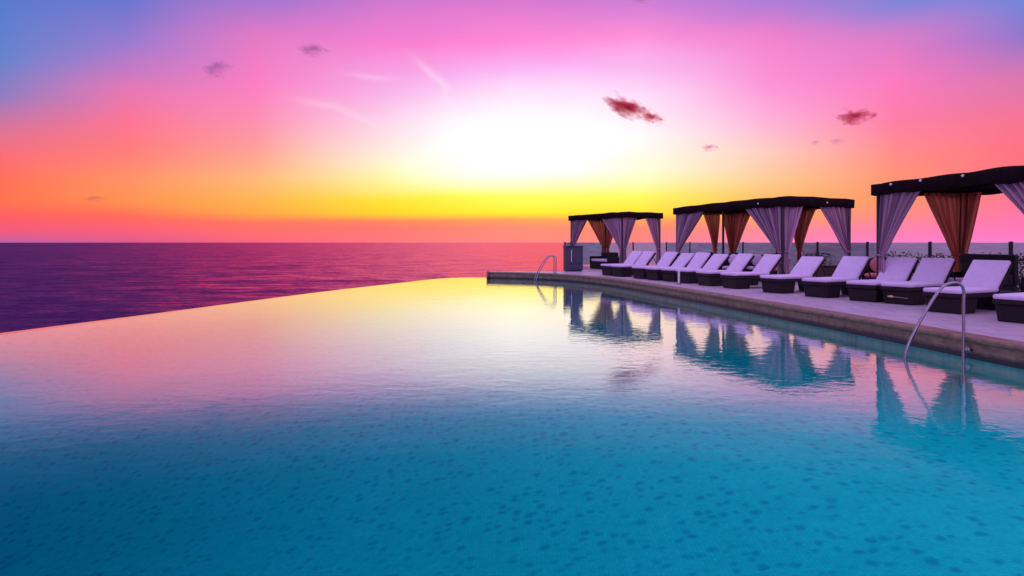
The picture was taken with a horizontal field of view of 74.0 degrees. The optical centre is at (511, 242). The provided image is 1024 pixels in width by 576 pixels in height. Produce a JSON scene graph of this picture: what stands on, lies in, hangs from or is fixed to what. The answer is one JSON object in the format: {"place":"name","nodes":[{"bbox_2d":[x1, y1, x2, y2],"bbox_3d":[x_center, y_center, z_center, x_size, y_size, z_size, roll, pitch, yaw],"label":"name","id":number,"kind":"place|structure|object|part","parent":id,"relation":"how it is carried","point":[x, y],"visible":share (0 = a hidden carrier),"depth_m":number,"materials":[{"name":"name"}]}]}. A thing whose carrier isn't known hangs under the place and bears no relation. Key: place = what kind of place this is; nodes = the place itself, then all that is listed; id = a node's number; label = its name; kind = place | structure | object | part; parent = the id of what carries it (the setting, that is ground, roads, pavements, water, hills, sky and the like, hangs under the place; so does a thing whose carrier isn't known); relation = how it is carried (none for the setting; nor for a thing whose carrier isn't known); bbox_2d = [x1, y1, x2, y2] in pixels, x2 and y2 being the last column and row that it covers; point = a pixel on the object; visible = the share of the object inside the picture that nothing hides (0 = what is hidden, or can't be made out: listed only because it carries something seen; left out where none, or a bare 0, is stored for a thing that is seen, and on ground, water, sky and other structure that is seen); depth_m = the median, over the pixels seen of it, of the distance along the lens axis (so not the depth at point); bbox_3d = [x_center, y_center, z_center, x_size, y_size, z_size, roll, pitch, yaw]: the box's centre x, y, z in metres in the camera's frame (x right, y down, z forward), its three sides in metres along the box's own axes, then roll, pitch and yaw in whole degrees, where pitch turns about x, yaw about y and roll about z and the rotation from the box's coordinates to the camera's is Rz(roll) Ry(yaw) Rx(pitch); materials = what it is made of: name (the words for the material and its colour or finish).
{"place":"outdoors","nodes":[
{"label":"outdoors","id":0,"kind":"place"},
{"bbox_2d":[0,243,654,332],"bbox_3d":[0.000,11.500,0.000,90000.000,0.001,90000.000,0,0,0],"label":"sea","id":1,"kind":"structure","parent":0,"point":[42,285],"depth_m":278.30,"materials":[{"name":"liquid"}]},
{"bbox_2d":[0,357,1023,575],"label":"pool basin","id":2,"kind":"object","parent":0,"point":[608,471],"visible":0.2,"depth_m":6.60,"materials":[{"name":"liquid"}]},
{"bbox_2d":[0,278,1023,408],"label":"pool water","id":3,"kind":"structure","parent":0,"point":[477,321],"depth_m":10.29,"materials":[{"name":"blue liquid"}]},
{"bbox_2d":[0,0,1023,242],"label":"sky","id":4,"kind":"structure","parent":0,"point":[122,121],"materials":[{"name":"pink"}]},
{"bbox_2d":[489,265,1023,341],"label":"pool deck","id":5,"kind":"structure","parent":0,"point":[983,322],"depth_m":12.46,"materials":[{"name":"grey concrete"}]},
{"bbox_2d":[562,246,583,271],"bbox_3d":[2.602,0.689,28.933,0.800,1.082,0.594,0,0,-8],"label":"towel cabinet","id":6,"kind":"object","parent":5,"relation":"on","point":[572,258],"visible":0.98,"depth_m":28.70,"materials":[{"name":"wood"}]},
{"bbox_3d":[2.631,0.560,28.667,0.660,0.660,0.062,0,0,-8],"label":"door","id":7,"kind":"part","parent":6,"relation":"part of","materials":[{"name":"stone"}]},
{"bbox_2d":[589,252,618,268],"bbox_3d":[4.360,0.845,31.605,0.819,0.770,1.600,0,0,-25],"label":"wicker sofa","id":8,"kind":"object","parent":5,"relation":"on","point":[595,262],"visible":0.84,"depth_m":31.46,"materials":[{"name":"black wicker"}]},
{"bbox_2d":[568,211,662,265],"bbox_3d":[4.642,-0.078,31.163,2.181,2.617,4.530,0,0,-25],"label":"cabana","id":9,"kind":"object","parent":5,"relation":"on","point":[620,226],"visible":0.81,"depth_m":29.54,"materials":[{"name":"white fabric"}]},
{"bbox_2d":[601,251,642,275],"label":"sun lounger","id":10,"kind":"object","parent":5,"relation":"on","point":[633,257],"visible":0.49,"depth_m":25.43,"materials":[{"name":"fabric"}]},
{"bbox_2d":[611,251,656,276],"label":"sun lounger","id":11,"kind":"object","parent":5,"relation":"on","point":[644,259],"visible":0.72,"depth_m":24.49,"materials":[{"name":"fabric"}]},
{"bbox_2d":[632,252,678,278],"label":"sun lounger","id":12,"kind":"object","parent":5,"relation":"on","point":[667,259],"visible":0.61,"depth_m":23.22,"materials":[{"name":"fabric"}]},
{"bbox_2d":[645,253,694,280],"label":"sun lounger","id":13,"kind":"object","parent":5,"relation":"on","point":[682,260],"visible":0.66,"depth_m":22.27,"materials":[{"name":"fabric"}]},
{"bbox_2d":[661,252,711,281],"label":"sun lounger","id":14,"kind":"object","parent":5,"relation":"on","point":[699,259],"visible":0.57,"depth_m":21.55,"materials":[{"name":"fabric"}]},
{"bbox_2d":[675,254,729,283],"bbox_3d":[5.886,0.793,20.775,1.753,0.874,0.672,0,0,-23],"label":"sun lounger","id":15,"kind":"object","parent":5,"relation":"on","point":[714,262],"visible":0.59,"depth_m":20.61,"materials":[{"name":"fabric"}]},
{"bbox_2d":[696,253,758,285],"bbox_3d":[6.215,0.777,19.545,1.753,0.906,0.672,0,0,-18],"label":"sun lounger","id":16,"kind":"object","parent":5,"relation":"on","point":[741,262],"visible":0.73,"depth_m":19.39,"materials":[{"name":"fabric"}]},
{"bbox_2d":[720,253,737,269],"bbox_3d":[7.018,0.780,21.721,0.768,0.900,0.715,0,0,40],"label":"tub chair","id":17,"kind":"object","parent":5,"relation":"on","point":[729,260],"visible":0.23,"depth_m":21.90,"materials":[{"name":"fabric"}]},
{"bbox_2d":[720,254,784,288],"bbox_3d":[6.565,0.777,18.395,1.753,0.906,0.672,0,0,-18],"label":"sun lounger","id":18,"kind":"object","parent":5,"relation":"on","point":[767,264],"visible":0.84,"depth_m":18.19,"materials":[{"name":"fabric"}]},
{"bbox_2d":[745,254,763,281],"bbox_3d":[7.764,0.800,21.624,0.768,0.860,0.715,0,0,30],"label":"tub chair","id":19,"kind":"object","parent":5,"relation":"on","point":[755,261],"visible":0.28,"depth_m":21.74,"materials":[{"name":"fabric"}]},
{"bbox_2d":[488,272,1023,367],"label":"pool coping","id":20,"kind":"object","parent":5,"relation":"on","point":[999,350],"visible":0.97,"depth_m":11.66,"materials":[{"name":"stone"}]},
{"bbox_2d":[534,255,556,280],"bbox_3d":[1.322,1.203,26.787,0.853,1.402,0.617,0,0,-5],"label":"pool handrail","id":21,"kind":"object","parent":20,"relation":"attached to","point":[544,263],"visible":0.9,"depth_m":26.78,"materials":[{"name":"metal"}]},
{"bbox_2d":[904,281,972,383],"bbox_3d":[5.534,1.251,8.828,0.924,1.498,0.088,0,0,-3],"label":"pool handrail","id":22,"kind":"object","parent":20,"relation":"attached to","point":[964,348],"visible":0.81,"depth_m":8.82,"materials":[{"name":"metal"}]},
{"bbox_2d":[673,196,854,273],"bbox_3d":[8.137,-0.118,22.917,2.702,2.697,6.135,0,0,-17],"label":"cabana","id":23,"kind":"object","parent":5,"relation":"on","point":[782,222],"visible":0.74,"depth_m":20.68,"materials":[{"name":"white fabric"}]},
{"bbox_2d":[772,253,789,273],"bbox_3d":[8.032,0.780,20.645,0.768,0.900,0.715,0,0,25],"label":"tub chair","id":24,"kind":"object","parent":5,"relation":"on","point":[774,271],"visible":0.06,"depth_m":20.36,"materials":[{"name":"wicker"}]},
{"bbox_2d":[760,256,825,293],"bbox_3d":[7.032,0.793,16.889,1.753,0.874,0.672,0,0,-27],"label":"sun lounger","id":25,"kind":"object","parent":5,"relation":"on","point":[807,266],"visible":0.84,"depth_m":16.68,"materials":[{"name":"fabric"}]},
{"bbox_2d":[564,241,1023,290],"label":"glass balustrade","id":26,"kind":"object","parent":5,"relation":"on","point":[835,251],"visible":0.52,"depth_m":22.99,"materials":[{"name":"glass"}]},
{"bbox_2d":[794,251,833,276],"bbox_3d":[10.208,0.761,22.644,1.431,0.944,1.284,0,0,0],"label":"shrub","id":27,"kind":"object","parent":5,"relation":"on","point":[815,254],"visible":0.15,"depth_m":22.57,"materials":[{"name":"green plant"}]},
{"bbox_2d":[817,265,837,276],"bbox_3d":[8.420,0.914,18.000,0.520,0.632,0.520,0,0,-13],"label":"side table","id":28,"kind":"object","parent":5,"relation":"on","point":[829,270],"visible":0.41,"depth_m":17.78,"materials":[{"name":"brown wicker"}]},
{"bbox_2d":[802,256,871,297],"bbox_3d":[7.511,0.777,15.605,1.753,0.906,0.672,0,0,-28],"label":"sun lounger","id":29,"kind":"object","parent":5,"relation":"on","point":[849,268],"visible":0.75,"depth_m":15.44,"materials":[{"name":"fabric"}]},
{"bbox_2d":[861,257,886,279],"bbox_3d":[9.016,0.800,16.773,0.768,0.860,0.715,0,0,35],"label":"tub chair","id":30,"kind":"object","parent":5,"relation":"on","point":[871,266],"visible":0.24,"depth_m":16.96,"materials":[{"name":"fabric"}]},
{"bbox_2d":[846,257,918,301],"bbox_3d":[7.989,0.777,14.541,1.753,0.906,0.672,0,0,-29],"label":"sun lounger","id":31,"kind":"object","parent":5,"relation":"on","point":[897,269],"visible":0.74,"depth_m":14.38,"materials":[{"name":"fabric"}]},
{"bbox_2d":[884,251,922,279],"bbox_3d":[10.797,0.730,18.993,1.709,1.007,1.317,0,0,0],"label":"shrub","id":32,"kind":"object","parent":5,"relation":"on","point":[900,255],"visible":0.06,"depth_m":18.81,"materials":[{"name":"green plant"}]},
{"bbox_2d":[880,258,958,304],"bbox_3d":[8.359,0.777,13.881,1.753,0.906,0.672,0,0,-29],"label":"sun lounger","id":33,"kind":"object","parent":5,"relation":"on","point":[933,272],"visible":0.79,"depth_m":13.69,"materials":[{"name":"fabric"}]},
{"bbox_2d":[912,252,950,275],"bbox_3d":[10.893,0.746,17.735,1.645,0.974,1.230,0,0,0],"label":"shrub","id":34,"kind":"object","parent":5,"relation":"on","point":[938,254],"visible":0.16,"depth_m":17.67,"materials":[{"name":"green plant"}]},
{"bbox_2d":[871,165,1023,277],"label":"cabana","id":35,"kind":"object","parent":5,"relation":"on","point":[953,201],"visible":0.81,"depth_m":14.79,"materials":[{"name":"white fabric"}]},
{"bbox_2d":[923,260,1020,313],"bbox_3d":[8.245,0.777,12.197,1.753,0.906,0.672,0,0,-25],"label":"sun lounger","id":36,"kind":"object","parent":5,"relation":"on","point":[983,282],"visible":0.86,"depth_m":12.07,"materials":[{"name":"fabric"}]},
{"bbox_2d":[947,254,1018,290],"bbox_3d":[9.760,0.740,14.352,0.819,0.980,1.300,0,0,-12],"label":"wicker sofa","id":37,"kind":"object","parent":5,"relation":"on","point":[966,260],"visible":0.34,"depth_m":14.23,"materials":[{"name":"black wicker"}]},
{"bbox_2d":[992,292,1023,323],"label":"sun lounger","id":38,"kind":"object","parent":5,"relation":"on","point":[1009,307],"visible":1,"depth_m":10.43,"materials":[{"name":"wicker"}]},
{"bbox_2d":[1012,253,1023,290],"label":"shrub","id":39,"kind":"object","parent":5,"relation":"on","point":[1021,274],"visible":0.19,"depth_m":15.01,"materials":[{"name":"green plant"}]},
{"bbox_2d":[1020,277,1023,291],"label":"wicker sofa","id":40,"kind":"object","parent":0,"point":[1022,284],"visible":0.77,"depth_m":12.85,"materials":[{"name":"black wicker"}]}
]}

